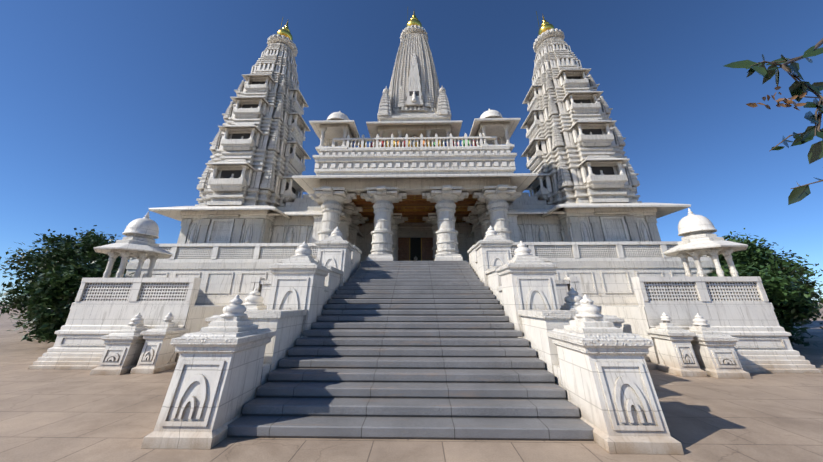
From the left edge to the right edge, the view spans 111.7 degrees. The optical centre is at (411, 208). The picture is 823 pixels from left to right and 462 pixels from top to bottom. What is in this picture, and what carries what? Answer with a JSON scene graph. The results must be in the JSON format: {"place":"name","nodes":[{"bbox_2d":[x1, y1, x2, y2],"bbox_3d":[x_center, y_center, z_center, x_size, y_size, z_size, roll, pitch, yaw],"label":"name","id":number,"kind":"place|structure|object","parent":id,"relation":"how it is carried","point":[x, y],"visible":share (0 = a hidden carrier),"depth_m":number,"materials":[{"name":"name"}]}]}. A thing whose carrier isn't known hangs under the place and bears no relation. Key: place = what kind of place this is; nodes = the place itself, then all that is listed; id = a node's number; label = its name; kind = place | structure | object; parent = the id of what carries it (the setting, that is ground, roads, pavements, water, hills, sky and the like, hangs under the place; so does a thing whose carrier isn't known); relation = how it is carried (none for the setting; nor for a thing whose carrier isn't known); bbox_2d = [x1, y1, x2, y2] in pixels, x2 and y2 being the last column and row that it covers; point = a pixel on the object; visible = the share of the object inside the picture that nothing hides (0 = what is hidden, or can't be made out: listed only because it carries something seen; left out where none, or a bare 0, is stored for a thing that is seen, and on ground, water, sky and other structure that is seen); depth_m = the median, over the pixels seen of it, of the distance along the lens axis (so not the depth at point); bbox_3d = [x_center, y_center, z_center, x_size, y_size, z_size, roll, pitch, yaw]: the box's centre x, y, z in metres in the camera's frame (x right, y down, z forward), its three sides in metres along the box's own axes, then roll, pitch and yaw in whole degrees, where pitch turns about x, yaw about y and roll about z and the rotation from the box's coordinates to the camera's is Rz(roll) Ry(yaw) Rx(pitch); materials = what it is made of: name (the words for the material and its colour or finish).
{"place":"outdoors","nodes":[
{"label":"outdoors","id":0,"kind":"place"},
{"bbox_2d":[0,303,822,461],"bbox_3d":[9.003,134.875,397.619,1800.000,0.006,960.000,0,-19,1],"label":"ground","id":1,"kind":"structure","parent":0,"point":[49,415],"depth_m":4.11,"materials":[{"name":"beige stone"}]},
{"bbox_2d":[8,230,117,325],"bbox_3d":[-22.750,4.799,19.049,5.854,6.599,6.006,0,-19,1],"label":"tree","id":2,"kind":"object","parent":1,"relation":"on","point":[37,262],"visible":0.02,"depth_m":18.38,"materials":[{"name":"green plant"}]},
{"bbox_2d":[0,225,129,333],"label":"tree","id":3,"kind":"object","parent":1,"relation":"on","point":[67,251],"visible":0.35,"depth_m":13.44,"materials":[{"name":"green plant"}]},
{"bbox_2d":[13,255,134,342],"bbox_3d":[-13.964,3.808,11.758,4.264,3.860,3.526,0,-19,1],"label":"tree","id":4,"kind":"object","parent":1,"relation":"on","point":[50,318],"visible":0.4,"depth_m":10.83,"materials":[{"name":"green plant"}]},
{"bbox_2d":[227,261,593,440],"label":"stairs","id":5,"kind":"structure","parent":1,"relation":"on","point":[437,350],"depth_m":4.89,"materials":[{"name":"stone"}]},
{"bbox_2d":[141,225,683,454],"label":"stair flanks","id":6,"kind":"object","parent":1,"relation":"on","point":[587,353],"visible":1,"depth_m":4.29,"materials":[{"name":"stone"}]},
{"bbox_2d":[125,193,714,304],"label":"terrace wall","id":7,"kind":"structure","parent":1,"relation":"on","point":[604,272],"depth_m":12.98,"materials":[{"name":"stone"}]},
{"bbox_2d":[149,18,310,243],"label":"tower","id":8,"kind":"structure","parent":7,"relation":"on","point":[247,184],"depth_m":17.01,"materials":[{"name":"stone"}]},
{"bbox_2d":[292,11,537,261],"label":"building","id":9,"kind":"structure","parent":7,"relation":"on","point":[414,181],"depth_m":15.52,"materials":[{"name":"stone"}]},
{"bbox_2d":[521,11,690,241],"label":"tower","id":10,"kind":"structure","parent":7,"relation":"on","point":[586,181],"depth_m":16.56,"materials":[{"name":"stone"}]},
{"bbox_2d":[28,276,820,378],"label":"terrace","id":11,"kind":"structure","parent":1,"relation":"on","point":[724,327],"depth_m":7.90,"materials":[{"name":"stone"}]},
{"bbox_2d":[70,212,172,309],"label":"domed pavilion","id":12,"kind":"structure","parent":11,"relation":"on","point":[138,241],"depth_m":9.66,"materials":[{"name":"stone"}]},
{"bbox_2d":[663,208,773,309],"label":"domed pavilion","id":13,"kind":"structure","parent":11,"relation":"on","point":[699,240],"depth_m":9.26,"materials":[{"name":"stone"}]},
{"bbox_2d":[707,261,822,346],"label":"tree","id":14,"kind":"object","parent":1,"relation":"on","point":[789,303],"visible":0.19,"depth_m":10.49,"materials":[{"name":"green plant"}]},
{"bbox_2d":[715,228,822,329],"bbox_3d":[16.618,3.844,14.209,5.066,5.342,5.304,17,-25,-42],"label":"tree","id":15,"kind":"object","parent":1,"relation":"on","point":[753,256],"visible":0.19,"depth_m":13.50,"materials":[{"name":"green plant"}]},
{"bbox_2d":[0,0,822,302],"label":"sky","id":16,"kind":"structure","parent":0,"point":[111,111],"materials":[{"name":"blue"}]},
{"bbox_2d":[724,38,822,204],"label":"branch","id":17,"kind":"object","parent":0,"point":[799,89],"visible":1,"depth_m":2.39,"materials":[{"name":"green plant"}]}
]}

